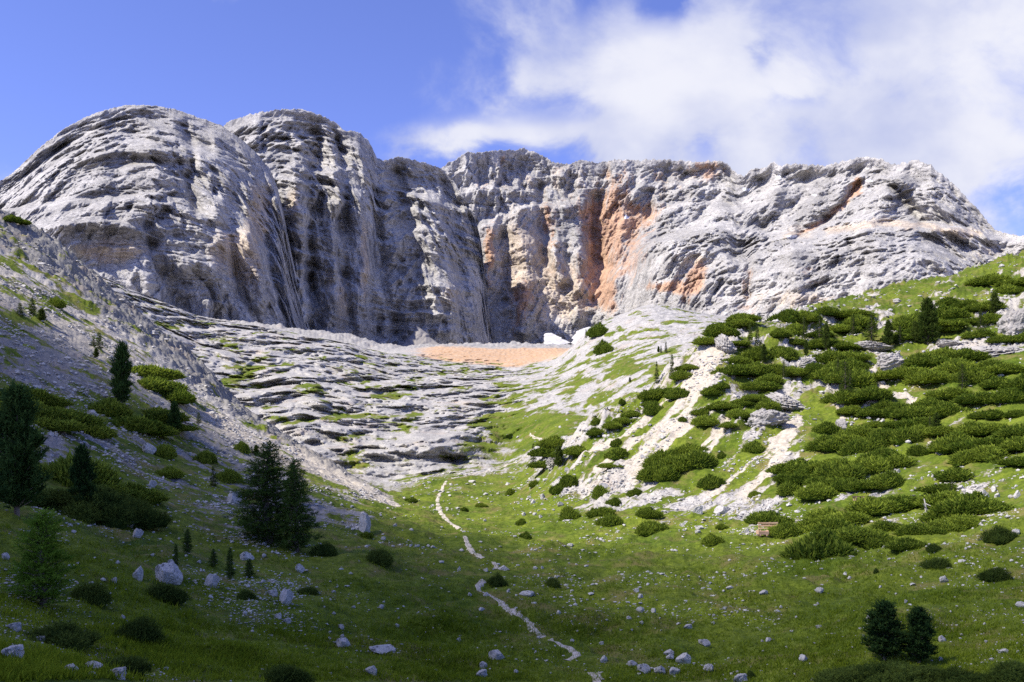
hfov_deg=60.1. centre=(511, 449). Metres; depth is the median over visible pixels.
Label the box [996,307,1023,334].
rock outcrop
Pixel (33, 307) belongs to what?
conifer tree
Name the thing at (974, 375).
dwarf pine
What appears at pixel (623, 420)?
dwarf pine
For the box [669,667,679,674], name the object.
boulder
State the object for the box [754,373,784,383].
dwarf pine
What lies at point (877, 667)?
dwarf pine
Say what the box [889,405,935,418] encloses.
dwarf pine
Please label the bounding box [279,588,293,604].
boulder
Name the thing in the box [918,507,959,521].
dwarf pine
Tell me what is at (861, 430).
dwarf pine
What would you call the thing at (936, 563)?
dwarf pine
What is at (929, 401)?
dwarf pine
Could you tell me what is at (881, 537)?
dwarf pine
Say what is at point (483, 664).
boulder
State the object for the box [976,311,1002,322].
dwarf pine
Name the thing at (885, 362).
rock outcrop
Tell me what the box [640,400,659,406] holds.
dwarf pine
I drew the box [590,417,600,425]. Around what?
dwarf pine
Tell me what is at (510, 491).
dwarf pine
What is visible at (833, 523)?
dwarf pine
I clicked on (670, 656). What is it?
boulder
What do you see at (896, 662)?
dwarf pine
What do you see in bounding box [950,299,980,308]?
dwarf pine
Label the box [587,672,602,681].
footpath
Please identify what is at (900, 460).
dwarf pine
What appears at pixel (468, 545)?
footpath
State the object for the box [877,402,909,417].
dwarf pine
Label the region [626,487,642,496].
dwarf pine
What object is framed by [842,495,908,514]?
dwarf pine
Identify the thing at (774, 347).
dwarf pine
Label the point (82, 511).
dwarf pine
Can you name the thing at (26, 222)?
dwarf pine
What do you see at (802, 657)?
boulder
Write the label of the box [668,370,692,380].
dwarf pine
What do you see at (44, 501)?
dwarf pine
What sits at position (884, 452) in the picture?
dwarf pine
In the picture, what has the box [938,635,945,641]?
boulder
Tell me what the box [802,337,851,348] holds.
dwarf pine
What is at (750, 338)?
conifer tree
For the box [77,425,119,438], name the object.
dwarf pine
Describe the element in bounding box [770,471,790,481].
dwarf pine
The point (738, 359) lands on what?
dwarf pine
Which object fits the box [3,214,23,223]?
dwarf pine
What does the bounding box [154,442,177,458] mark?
dwarf pine
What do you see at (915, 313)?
dwarf pine
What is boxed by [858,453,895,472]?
dwarf pine
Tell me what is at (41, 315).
conifer tree
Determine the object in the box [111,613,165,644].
dwarf pine
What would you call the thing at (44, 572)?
larch tree
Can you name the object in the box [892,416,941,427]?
dwarf pine
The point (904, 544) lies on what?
dwarf pine
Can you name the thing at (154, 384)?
dwarf pine
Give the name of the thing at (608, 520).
dwarf pine
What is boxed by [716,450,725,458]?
dwarf pine
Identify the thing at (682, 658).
boulder
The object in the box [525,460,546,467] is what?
dwarf pine
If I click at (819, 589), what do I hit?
boulder
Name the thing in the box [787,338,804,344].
dwarf pine
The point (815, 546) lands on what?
dwarf pine
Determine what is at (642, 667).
boulder
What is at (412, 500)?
dwarf pine
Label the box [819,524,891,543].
dwarf pine
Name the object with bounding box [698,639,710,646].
boulder
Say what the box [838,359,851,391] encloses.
conifer tree
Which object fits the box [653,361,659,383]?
conifer tree
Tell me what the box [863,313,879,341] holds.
conifer tree
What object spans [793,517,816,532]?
dwarf pine
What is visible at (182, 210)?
mountain
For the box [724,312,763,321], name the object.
dwarf pine
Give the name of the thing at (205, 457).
dwarf pine
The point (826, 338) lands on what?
conifer tree
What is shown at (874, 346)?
rock outcrop
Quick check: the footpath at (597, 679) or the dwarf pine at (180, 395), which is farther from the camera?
the dwarf pine at (180, 395)
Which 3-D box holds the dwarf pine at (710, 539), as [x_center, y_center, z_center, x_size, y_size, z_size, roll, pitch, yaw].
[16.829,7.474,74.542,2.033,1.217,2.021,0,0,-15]
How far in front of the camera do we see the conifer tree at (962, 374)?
121.16 m
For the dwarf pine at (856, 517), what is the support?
on the terrain at (372, 395)
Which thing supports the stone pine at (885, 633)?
on the terrain at (372, 395)
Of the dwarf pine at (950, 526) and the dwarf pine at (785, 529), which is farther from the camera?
the dwarf pine at (785, 529)
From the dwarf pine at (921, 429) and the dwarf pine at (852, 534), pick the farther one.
the dwarf pine at (921, 429)
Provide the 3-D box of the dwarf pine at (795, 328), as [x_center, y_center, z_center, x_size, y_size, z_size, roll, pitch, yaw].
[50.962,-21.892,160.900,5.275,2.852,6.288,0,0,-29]
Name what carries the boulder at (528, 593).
on the terrain at (372, 395)
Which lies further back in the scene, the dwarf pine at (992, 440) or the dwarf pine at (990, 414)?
the dwarf pine at (990, 414)
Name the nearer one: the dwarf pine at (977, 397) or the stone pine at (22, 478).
the stone pine at (22, 478)
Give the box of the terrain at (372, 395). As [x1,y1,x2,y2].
[0,209,1023,681]
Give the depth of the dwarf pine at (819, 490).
89.36 m
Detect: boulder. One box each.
[1,552,9,559]
[1,644,23,657]
[8,622,21,631]
[66,663,78,669]
[84,661,102,669]
[87,410,97,415]
[107,667,126,679]
[132,566,142,580]
[133,528,143,537]
[142,443,156,453]
[148,480,156,487]
[155,562,182,584]
[205,574,219,587]
[227,491,240,503]
[239,552,254,559]
[267,589,277,596]
[274,612,281,618]
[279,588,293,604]
[283,618,290,623]
[295,564,304,572]
[336,637,349,647]
[358,513,370,532]
[363,665,376,675]
[369,644,395,653]
[476,669,486,676]
[480,661,486,668]
[488,649,503,659]
[499,565,509,570]
[519,590,533,596]
[600,655,606,662]
[627,660,637,665]
[636,606,643,611]
[637,663,650,673]
[654,666,665,673]
[663,649,673,654]
[666,654,673,658]
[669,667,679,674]
[676,653,690,663]
[683,624,691,628]
[693,505,702,514]
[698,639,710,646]
[703,664,713,671]
[714,505,730,513]
[733,673,746,681]
[759,590,767,594]
[799,654,807,660]
[815,587,823,592]
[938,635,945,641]
[939,576,948,582]
[980,489,988,497]
[991,486,996,491]
[1013,490,1020,498]
[1015,601,1023,607]
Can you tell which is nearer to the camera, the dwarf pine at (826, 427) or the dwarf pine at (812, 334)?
the dwarf pine at (826, 427)
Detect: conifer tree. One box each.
[16,302,25,315]
[26,298,36,313]
[37,308,46,319]
[93,333,103,348]
[93,348,99,356]
[195,412,201,423]
[208,467,217,485]
[253,445,259,454]
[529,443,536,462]
[553,445,564,465]
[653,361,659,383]
[669,355,674,376]
[747,324,752,342]
[753,327,759,346]
[760,343,768,362]
[780,360,787,377]
[800,316,807,340]
[803,339,808,354]
[814,312,823,339]
[821,322,830,348]
[834,357,840,371]
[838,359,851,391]
[847,368,853,389]
[848,315,856,334]
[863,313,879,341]
[881,319,894,345]
[895,325,904,343]
[910,320,918,341]
[913,296,943,344]
[931,412,940,426]
[947,478,955,490]
[956,363,968,388]
[976,309,984,329]
[989,291,1001,312]
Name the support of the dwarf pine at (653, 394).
on the terrain at (372, 395)
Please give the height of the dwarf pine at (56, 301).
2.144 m
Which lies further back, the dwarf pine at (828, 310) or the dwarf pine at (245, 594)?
the dwarf pine at (828, 310)
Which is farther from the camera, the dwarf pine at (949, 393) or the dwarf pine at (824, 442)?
the dwarf pine at (949, 393)
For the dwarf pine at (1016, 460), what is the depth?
83.44 m
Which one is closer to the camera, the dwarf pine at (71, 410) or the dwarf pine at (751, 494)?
the dwarf pine at (71, 410)
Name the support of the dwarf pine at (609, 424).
on the terrain at (372, 395)
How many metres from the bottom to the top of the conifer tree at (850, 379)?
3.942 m
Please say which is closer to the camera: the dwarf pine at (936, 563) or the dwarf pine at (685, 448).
the dwarf pine at (936, 563)
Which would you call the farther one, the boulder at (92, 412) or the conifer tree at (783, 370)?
the conifer tree at (783, 370)
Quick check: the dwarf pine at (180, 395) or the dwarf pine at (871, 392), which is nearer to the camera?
the dwarf pine at (871, 392)
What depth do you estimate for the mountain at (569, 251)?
1632.36 m
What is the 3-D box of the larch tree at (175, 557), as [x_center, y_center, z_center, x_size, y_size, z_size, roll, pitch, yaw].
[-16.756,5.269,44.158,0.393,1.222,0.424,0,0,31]
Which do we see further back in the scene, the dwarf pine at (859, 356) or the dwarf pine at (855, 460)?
the dwarf pine at (859, 356)
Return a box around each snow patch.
[544,333,569,344]
[571,327,589,343]
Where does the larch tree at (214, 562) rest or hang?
on the terrain at (372, 395)
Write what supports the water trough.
on the terrain at (372, 395)
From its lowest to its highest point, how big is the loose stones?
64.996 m
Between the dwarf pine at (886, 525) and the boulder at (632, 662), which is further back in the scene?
the dwarf pine at (886, 525)
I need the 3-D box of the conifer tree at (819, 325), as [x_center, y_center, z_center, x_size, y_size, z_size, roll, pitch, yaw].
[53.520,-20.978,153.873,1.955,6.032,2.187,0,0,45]
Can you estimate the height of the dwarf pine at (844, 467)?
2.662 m
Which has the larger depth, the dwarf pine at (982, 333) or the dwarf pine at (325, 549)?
the dwarf pine at (982, 333)
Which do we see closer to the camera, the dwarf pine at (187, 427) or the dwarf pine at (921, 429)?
the dwarf pine at (921, 429)
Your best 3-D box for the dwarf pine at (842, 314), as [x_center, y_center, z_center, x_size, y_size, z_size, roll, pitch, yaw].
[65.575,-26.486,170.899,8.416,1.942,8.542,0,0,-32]
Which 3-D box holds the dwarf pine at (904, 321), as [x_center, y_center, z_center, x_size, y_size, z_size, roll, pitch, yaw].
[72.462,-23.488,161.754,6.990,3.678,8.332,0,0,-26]
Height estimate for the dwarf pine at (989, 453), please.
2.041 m
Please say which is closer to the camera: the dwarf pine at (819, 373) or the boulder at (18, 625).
the boulder at (18, 625)
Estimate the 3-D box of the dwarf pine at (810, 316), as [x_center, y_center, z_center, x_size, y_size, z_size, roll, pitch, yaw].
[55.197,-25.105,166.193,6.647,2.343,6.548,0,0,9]
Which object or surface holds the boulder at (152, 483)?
on the terrain at (372, 395)
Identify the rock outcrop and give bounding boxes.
[545,457,554,470]
[714,333,736,352]
[747,408,790,426]
[765,392,805,409]
[799,357,815,367]
[835,418,846,429]
[854,341,893,351]
[876,350,904,370]
[893,298,900,303]
[935,340,962,346]
[956,345,1023,356]
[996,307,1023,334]
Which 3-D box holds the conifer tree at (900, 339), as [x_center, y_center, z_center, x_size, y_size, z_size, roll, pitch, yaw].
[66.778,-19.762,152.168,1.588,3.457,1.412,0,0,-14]
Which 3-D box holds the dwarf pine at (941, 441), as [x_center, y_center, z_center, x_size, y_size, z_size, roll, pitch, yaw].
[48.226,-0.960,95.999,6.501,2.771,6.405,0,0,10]
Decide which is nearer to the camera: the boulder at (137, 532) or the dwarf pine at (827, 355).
the boulder at (137, 532)
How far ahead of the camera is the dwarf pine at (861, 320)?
162.18 m
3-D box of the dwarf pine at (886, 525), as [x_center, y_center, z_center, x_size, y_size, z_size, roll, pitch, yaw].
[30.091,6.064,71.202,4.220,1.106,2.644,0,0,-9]
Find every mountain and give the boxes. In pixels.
[0,105,309,329]
[223,108,492,345]
[441,147,1023,344]
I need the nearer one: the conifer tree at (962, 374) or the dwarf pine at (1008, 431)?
the dwarf pine at (1008, 431)
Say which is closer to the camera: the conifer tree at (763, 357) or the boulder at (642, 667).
the boulder at (642, 667)
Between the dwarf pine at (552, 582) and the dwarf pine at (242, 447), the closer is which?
the dwarf pine at (552, 582)
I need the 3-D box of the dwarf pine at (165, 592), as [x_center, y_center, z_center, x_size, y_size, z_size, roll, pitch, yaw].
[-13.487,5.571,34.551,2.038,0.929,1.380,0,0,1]
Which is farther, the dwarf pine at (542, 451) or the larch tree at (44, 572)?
the dwarf pine at (542, 451)
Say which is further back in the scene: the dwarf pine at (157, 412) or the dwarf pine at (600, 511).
the dwarf pine at (157, 412)
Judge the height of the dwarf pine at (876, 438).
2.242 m
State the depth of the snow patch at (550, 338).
1502.60 m
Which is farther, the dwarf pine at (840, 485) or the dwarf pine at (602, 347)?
the dwarf pine at (602, 347)
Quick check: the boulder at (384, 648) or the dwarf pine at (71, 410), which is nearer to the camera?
the boulder at (384, 648)
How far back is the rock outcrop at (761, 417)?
116.55 m
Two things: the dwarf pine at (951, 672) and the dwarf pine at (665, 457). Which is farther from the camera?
the dwarf pine at (665, 457)
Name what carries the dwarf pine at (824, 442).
on the terrain at (372, 395)
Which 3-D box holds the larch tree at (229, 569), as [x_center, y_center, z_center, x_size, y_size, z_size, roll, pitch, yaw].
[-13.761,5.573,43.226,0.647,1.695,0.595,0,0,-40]
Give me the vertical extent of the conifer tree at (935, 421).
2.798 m
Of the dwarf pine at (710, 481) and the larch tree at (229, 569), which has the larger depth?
the dwarf pine at (710, 481)
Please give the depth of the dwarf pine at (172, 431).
104.87 m
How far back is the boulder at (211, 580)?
40.27 m
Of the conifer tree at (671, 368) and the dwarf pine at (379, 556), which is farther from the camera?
the conifer tree at (671, 368)
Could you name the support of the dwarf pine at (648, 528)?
on the terrain at (372, 395)
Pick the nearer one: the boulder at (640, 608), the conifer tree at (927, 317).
the boulder at (640, 608)
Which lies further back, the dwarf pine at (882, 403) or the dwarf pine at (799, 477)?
the dwarf pine at (882, 403)
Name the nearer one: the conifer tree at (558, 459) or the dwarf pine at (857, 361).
the conifer tree at (558, 459)
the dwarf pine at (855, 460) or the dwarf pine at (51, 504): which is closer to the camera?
the dwarf pine at (51, 504)
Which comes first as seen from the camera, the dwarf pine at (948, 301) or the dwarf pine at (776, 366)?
the dwarf pine at (776, 366)
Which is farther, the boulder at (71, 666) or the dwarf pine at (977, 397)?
the dwarf pine at (977, 397)
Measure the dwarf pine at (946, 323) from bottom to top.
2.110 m
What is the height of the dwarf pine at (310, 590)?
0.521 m
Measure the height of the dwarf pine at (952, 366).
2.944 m
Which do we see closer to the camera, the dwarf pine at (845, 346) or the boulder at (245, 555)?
the boulder at (245, 555)
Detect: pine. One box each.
[0,376,53,515]
[0,398,48,413]
[2,383,55,401]
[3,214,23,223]
[18,219,31,224]
[23,488,53,506]
[23,617,105,652]
[30,404,80,421]
[33,415,86,431]
[36,394,74,407]
[37,448,126,488]
[40,499,97,510]
[42,487,95,505]
[45,491,132,523]
[48,295,66,308]
[53,406,86,413]
[66,442,97,500]
[67,578,113,608]
[75,412,109,427]
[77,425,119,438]
[85,396,134,418]
[93,482,136,504]
[93,488,145,528]
[96,483,133,495]
[103,654,154,676]
[104,414,169,433]
[108,339,134,402]
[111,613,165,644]
[116,491,154,508]
[124,481,170,503]
[124,497,173,528]
[131,364,188,379]
[135,374,194,392]
[140,406,191,422]
[145,581,192,604]
[146,426,181,435]
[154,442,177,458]
[154,465,185,477]
[159,385,197,403]
[163,422,199,430]
[165,400,181,435]
[192,450,217,464]
[215,467,243,483]
[221,440,305,543]
[233,439,251,453]
[236,589,258,599]
[259,663,317,681]
[298,586,320,595]
[308,540,339,556]
[359,531,373,537]
[366,547,394,566]
[404,497,417,502]
[458,506,468,511]
[474,503,487,506]
[487,571,509,587]
[505,487,517,495]
[515,518,525,525]
[518,531,532,539]
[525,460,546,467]
[527,446,554,456]
[528,480,538,487]
[535,434,565,446]
[544,576,560,588]
[547,450,563,457]
[548,483,563,493]
[558,504,581,520]
[559,473,578,487]
[563,444,588,454]
[583,506,616,518]
[585,322,608,337]
[585,427,603,435]
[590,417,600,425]
[591,483,609,499]
[593,339,613,354]
[593,514,623,526]
[597,462,624,467]
[600,420,623,428]
[603,445,629,459]
[605,497,621,506]
[609,438,621,446]
[612,417,635,423]
[618,399,625,404]
[620,410,642,416]
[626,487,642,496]
[633,460,678,481]
[634,519,671,535]
[635,506,663,518]
[637,387,663,400]
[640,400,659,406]
[640,448,674,467]
[642,401,663,414]
[652,447,681,455]
[663,387,689,398]
[664,463,680,480]
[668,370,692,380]
[668,463,690,471]
[670,447,719,468]
[672,443,709,453]
[673,363,699,370]
[677,416,687,421]
[689,407,710,414]
[689,414,720,425]
[690,336,715,344]
[696,474,726,488]
[699,385,724,394]
[700,323,740,336]
[700,532,723,546]
[704,400,742,409]
[706,321,741,328]
[709,363,753,375]
[713,382,730,388]
[714,523,728,528]
[716,421,738,427]
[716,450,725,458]
[717,355,753,364]
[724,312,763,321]
[725,407,750,417]
[729,317,756,326]
[730,398,754,405]
[731,340,751,346]
[737,345,772,360]
[739,380,783,390]
[740,393,768,400]
[741,440,766,453]
[742,360,776,375]
[742,509,797,524]
[746,669,754,678]
[747,489,762,497]
[752,397,782,410]
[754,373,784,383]
[764,307,800,322]
[764,457,811,474]
[765,520,808,538]
[767,363,787,370]
[768,327,792,337]
[770,344,799,361]
[770,345,790,349]
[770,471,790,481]
[774,365,808,375]
[774,481,805,495]
[777,527,857,560]
[782,467,815,485]
[785,322,806,335]
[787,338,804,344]
[791,459,819,475]
[791,481,838,499]
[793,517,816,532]
[798,310,823,321]
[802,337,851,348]
[802,473,845,485]
[802,506,842,519]
[803,330,837,336]
[803,362,841,379]
[803,433,842,450]
[804,362,825,371]
[808,421,843,433]
[809,457,837,468]
[810,456,868,478]
[811,348,848,362]
[811,515,862,531]
[811,665,867,681]
[812,509,875,524]
[815,305,839,315]
[818,387,864,403]
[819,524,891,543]
[821,369,856,383]
[822,662,868,676]
[827,342,860,349]
[827,359,867,369]
[829,323,863,332]
[830,430,863,443]
[830,477,867,491]
[833,308,879,318]
[833,658,896,681]
[834,404,860,413]
[836,437,886,455]
[837,357,870,369]
[841,313,877,327]
[842,349,872,360]
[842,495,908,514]
[844,423,876,437]
[846,478,899,488]
[849,366,884,386]
[850,384,894,400]
[851,455,882,463]
[853,463,882,473]
[854,406,884,416]
[855,661,942,681]
[856,446,898,459]
[856,528,897,549]
[857,433,889,447]
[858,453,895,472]
[860,598,909,660]
[861,420,882,427]
[866,426,900,441]
[866,469,907,489]
[869,519,905,531]
[871,365,932,379]
[871,397,897,408]
[876,493,920,509]
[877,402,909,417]
[877,420,899,427]
[878,331,920,341]
[882,537,927,550]
[884,657,910,666]
[887,452,918,467]
[888,425,926,444]
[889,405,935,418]
[890,313,918,330]
[890,521,947,535]
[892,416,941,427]
[898,605,939,662]
[900,368,951,384]
[900,664,945,681]
[901,351,950,366]
[902,326,941,333]
[905,443,930,456]
[907,396,953,406]
[909,423,933,438]
[910,311,940,317]
[910,318,971,328]
[910,489,965,507]
[911,482,957,492]
[917,557,952,569]
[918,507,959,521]
[922,518,970,532]
[923,385,973,398]
[924,402,976,417]
[924,424,955,435]
[925,429,980,453]
[925,543,942,552]
[926,665,976,680]
[927,490,1006,514]
[928,345,961,356]
[929,466,974,480]
[933,356,982,373]
[934,296,961,305]
[934,303,974,319]
[935,676,958,681]
[940,437,996,451]
[941,325,961,331]
[943,347,992,361]
[944,448,983,465]
[946,365,997,383]
[946,512,988,528]
[947,317,990,324]
[948,443,1011,461]
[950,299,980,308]
[950,390,993,404]
[952,672,993,681]
[953,420,994,435]
[959,329,997,338]
[961,300,1009,310]
[964,272,1017,286]
[966,408,1004,419]
[970,435,1009,445]
[974,501,1014,513]
[974,566,1013,581]
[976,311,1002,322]
[977,358,1009,366]
[977,362,1023,373]
[977,376,1009,387]
[978,523,1019,544]
[981,659,1023,681]
[983,335,1023,342]
[986,422,1008,430]
[989,387,1023,402]
[991,277,1023,287]
[991,423,1023,437]
[991,455,1023,465]
[992,283,1023,293]
[996,372,1023,391]
[998,435,1023,449]
[1002,408,1023,417]
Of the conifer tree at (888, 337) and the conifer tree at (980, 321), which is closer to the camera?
the conifer tree at (888, 337)
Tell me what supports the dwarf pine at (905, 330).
on the terrain at (372, 395)
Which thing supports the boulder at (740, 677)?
on the terrain at (372, 395)
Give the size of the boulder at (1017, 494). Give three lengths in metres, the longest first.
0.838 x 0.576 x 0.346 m
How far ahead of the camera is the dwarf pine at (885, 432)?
104.92 m
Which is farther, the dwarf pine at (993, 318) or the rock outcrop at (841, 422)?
the dwarf pine at (993, 318)
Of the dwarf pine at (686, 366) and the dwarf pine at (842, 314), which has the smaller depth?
the dwarf pine at (686, 366)
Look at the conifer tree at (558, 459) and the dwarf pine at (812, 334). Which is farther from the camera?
the dwarf pine at (812, 334)
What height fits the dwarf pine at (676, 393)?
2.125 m
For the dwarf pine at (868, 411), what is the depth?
115.43 m
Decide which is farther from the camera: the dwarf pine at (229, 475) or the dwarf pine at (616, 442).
the dwarf pine at (616, 442)
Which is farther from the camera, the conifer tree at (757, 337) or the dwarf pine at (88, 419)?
the conifer tree at (757, 337)
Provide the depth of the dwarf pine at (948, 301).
175.27 m
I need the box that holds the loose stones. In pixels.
[0,223,1023,681]
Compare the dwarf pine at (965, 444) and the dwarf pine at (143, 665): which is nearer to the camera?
the dwarf pine at (143, 665)
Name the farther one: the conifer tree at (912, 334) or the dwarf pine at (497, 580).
the conifer tree at (912, 334)
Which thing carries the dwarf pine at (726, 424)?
on the terrain at (372, 395)
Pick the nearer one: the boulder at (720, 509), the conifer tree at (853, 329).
the boulder at (720, 509)
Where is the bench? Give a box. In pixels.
[758,522,777,530]
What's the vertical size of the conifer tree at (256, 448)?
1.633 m
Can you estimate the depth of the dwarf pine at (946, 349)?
136.03 m
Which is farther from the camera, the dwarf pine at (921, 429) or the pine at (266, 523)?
the dwarf pine at (921, 429)
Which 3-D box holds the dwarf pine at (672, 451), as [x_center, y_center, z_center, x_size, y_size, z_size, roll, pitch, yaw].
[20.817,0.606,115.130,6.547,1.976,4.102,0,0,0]
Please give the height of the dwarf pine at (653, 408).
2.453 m
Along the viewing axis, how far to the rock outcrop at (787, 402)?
124.91 m
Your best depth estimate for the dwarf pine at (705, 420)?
121.15 m
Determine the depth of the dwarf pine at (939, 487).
82.45 m
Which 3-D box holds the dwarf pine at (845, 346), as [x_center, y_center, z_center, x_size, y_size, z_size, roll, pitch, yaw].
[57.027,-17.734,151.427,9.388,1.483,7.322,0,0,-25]
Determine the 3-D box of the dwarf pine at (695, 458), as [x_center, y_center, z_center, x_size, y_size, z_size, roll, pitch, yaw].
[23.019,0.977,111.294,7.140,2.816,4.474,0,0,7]
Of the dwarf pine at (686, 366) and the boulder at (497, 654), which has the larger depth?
the dwarf pine at (686, 366)
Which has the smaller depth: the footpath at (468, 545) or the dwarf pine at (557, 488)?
the footpath at (468, 545)
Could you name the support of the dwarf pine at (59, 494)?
on the terrain at (372, 395)
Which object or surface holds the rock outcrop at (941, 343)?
on the terrain at (372, 395)
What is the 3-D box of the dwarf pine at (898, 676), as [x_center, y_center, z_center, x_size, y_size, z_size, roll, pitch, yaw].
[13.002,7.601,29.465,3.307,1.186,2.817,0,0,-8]
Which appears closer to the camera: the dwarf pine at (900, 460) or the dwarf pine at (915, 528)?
the dwarf pine at (915, 528)
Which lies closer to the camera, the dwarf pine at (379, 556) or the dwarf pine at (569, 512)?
the dwarf pine at (379, 556)
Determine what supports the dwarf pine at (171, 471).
on the terrain at (372, 395)
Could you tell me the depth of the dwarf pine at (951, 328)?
155.06 m
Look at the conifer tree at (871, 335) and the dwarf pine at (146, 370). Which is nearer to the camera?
the dwarf pine at (146, 370)
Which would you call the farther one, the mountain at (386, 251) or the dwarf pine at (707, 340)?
the mountain at (386, 251)
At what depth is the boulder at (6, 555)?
32.10 m
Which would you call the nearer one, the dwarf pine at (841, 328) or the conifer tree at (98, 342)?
the conifer tree at (98, 342)
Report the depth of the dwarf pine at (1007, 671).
27.13 m
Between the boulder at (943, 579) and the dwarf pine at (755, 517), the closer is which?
the boulder at (943, 579)
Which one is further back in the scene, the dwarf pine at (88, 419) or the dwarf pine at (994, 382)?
the dwarf pine at (994, 382)
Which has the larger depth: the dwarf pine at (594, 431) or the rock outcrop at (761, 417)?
the dwarf pine at (594, 431)
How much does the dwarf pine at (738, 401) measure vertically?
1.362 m
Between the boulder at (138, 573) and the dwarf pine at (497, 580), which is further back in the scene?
the dwarf pine at (497, 580)
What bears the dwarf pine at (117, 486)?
on the terrain at (372, 395)
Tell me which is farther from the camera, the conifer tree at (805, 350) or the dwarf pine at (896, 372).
the conifer tree at (805, 350)
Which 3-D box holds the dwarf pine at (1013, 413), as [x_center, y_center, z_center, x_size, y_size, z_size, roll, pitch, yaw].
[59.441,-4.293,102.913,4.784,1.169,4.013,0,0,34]
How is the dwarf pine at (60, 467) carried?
on the terrain at (372, 395)
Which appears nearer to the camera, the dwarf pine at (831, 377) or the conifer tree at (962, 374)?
the conifer tree at (962, 374)
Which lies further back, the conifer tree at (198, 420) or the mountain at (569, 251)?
the mountain at (569, 251)
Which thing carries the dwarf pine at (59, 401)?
on the terrain at (372, 395)
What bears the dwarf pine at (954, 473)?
on the terrain at (372, 395)
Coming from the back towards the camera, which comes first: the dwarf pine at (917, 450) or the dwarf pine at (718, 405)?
the dwarf pine at (718, 405)
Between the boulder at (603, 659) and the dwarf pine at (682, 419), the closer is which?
the boulder at (603, 659)
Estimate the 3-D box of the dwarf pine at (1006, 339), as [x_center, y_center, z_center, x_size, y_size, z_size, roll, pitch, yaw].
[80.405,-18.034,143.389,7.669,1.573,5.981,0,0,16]
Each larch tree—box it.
[1,507,83,606]
[172,543,179,565]
[180,529,193,552]
[208,549,218,566]
[224,547,235,578]
[242,558,255,576]
[273,458,324,553]
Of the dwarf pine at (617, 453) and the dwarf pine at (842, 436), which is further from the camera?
the dwarf pine at (617, 453)
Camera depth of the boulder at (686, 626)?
45.74 m
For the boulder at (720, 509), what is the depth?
93.54 m
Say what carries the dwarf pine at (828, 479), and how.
on the terrain at (372, 395)
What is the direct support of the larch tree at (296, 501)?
on the terrain at (372, 395)
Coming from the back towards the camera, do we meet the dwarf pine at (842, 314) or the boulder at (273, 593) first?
the dwarf pine at (842, 314)
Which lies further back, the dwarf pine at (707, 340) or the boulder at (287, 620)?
the dwarf pine at (707, 340)
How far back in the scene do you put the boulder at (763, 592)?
52.26 m
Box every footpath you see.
[436,481,460,528]
[452,431,581,478]
[463,536,483,557]
[475,579,545,637]
[548,638,580,660]
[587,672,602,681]
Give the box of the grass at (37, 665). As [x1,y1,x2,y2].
[0,508,1023,681]
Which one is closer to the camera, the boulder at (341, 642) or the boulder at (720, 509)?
the boulder at (341, 642)
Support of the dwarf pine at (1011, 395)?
on the terrain at (372, 395)
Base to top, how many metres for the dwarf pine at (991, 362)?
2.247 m
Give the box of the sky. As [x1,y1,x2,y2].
[0,0,1023,235]
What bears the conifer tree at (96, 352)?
on the terrain at (372, 395)
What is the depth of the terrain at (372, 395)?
113.06 m
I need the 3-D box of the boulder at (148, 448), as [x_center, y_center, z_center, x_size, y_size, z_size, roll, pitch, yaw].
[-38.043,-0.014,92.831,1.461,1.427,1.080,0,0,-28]
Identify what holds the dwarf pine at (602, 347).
on the terrain at (372, 395)
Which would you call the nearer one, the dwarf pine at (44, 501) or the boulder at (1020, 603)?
the boulder at (1020, 603)
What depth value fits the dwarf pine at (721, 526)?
84.86 m
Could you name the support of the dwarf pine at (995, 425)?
on the terrain at (372, 395)
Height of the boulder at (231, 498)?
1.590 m
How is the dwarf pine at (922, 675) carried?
on the terrain at (372, 395)
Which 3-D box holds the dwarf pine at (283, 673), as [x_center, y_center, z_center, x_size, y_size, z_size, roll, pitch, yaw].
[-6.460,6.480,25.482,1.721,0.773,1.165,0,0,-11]
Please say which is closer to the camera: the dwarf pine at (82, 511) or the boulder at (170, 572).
the boulder at (170, 572)
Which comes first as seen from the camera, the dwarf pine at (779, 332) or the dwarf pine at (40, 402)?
the dwarf pine at (40, 402)
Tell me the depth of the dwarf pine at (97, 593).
29.82 m
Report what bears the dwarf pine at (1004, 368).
on the terrain at (372, 395)
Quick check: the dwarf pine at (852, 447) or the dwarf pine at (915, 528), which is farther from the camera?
the dwarf pine at (852, 447)
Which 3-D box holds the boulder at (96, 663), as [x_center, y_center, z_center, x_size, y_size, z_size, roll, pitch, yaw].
[-8.262,4.282,17.486,0.356,0.222,0.270,0,0,-6]
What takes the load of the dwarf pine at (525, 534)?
on the terrain at (372, 395)
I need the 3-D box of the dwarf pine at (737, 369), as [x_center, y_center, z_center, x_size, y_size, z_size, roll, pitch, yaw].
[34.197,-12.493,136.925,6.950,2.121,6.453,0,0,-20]
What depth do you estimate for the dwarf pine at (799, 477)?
95.80 m
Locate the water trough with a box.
[756,530,768,535]
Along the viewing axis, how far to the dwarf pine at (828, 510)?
80.64 m
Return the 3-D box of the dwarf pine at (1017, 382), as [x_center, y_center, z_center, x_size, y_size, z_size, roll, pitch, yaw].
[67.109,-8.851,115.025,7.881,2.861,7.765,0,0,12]
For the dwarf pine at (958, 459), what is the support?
on the terrain at (372, 395)
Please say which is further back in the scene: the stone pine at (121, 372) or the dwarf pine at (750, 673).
the stone pine at (121, 372)
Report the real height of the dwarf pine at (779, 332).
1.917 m
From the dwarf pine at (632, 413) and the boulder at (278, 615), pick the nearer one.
the boulder at (278, 615)
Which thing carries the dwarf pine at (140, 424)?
on the terrain at (372, 395)
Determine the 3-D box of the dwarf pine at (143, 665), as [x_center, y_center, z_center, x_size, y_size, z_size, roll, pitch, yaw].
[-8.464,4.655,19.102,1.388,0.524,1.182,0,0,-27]

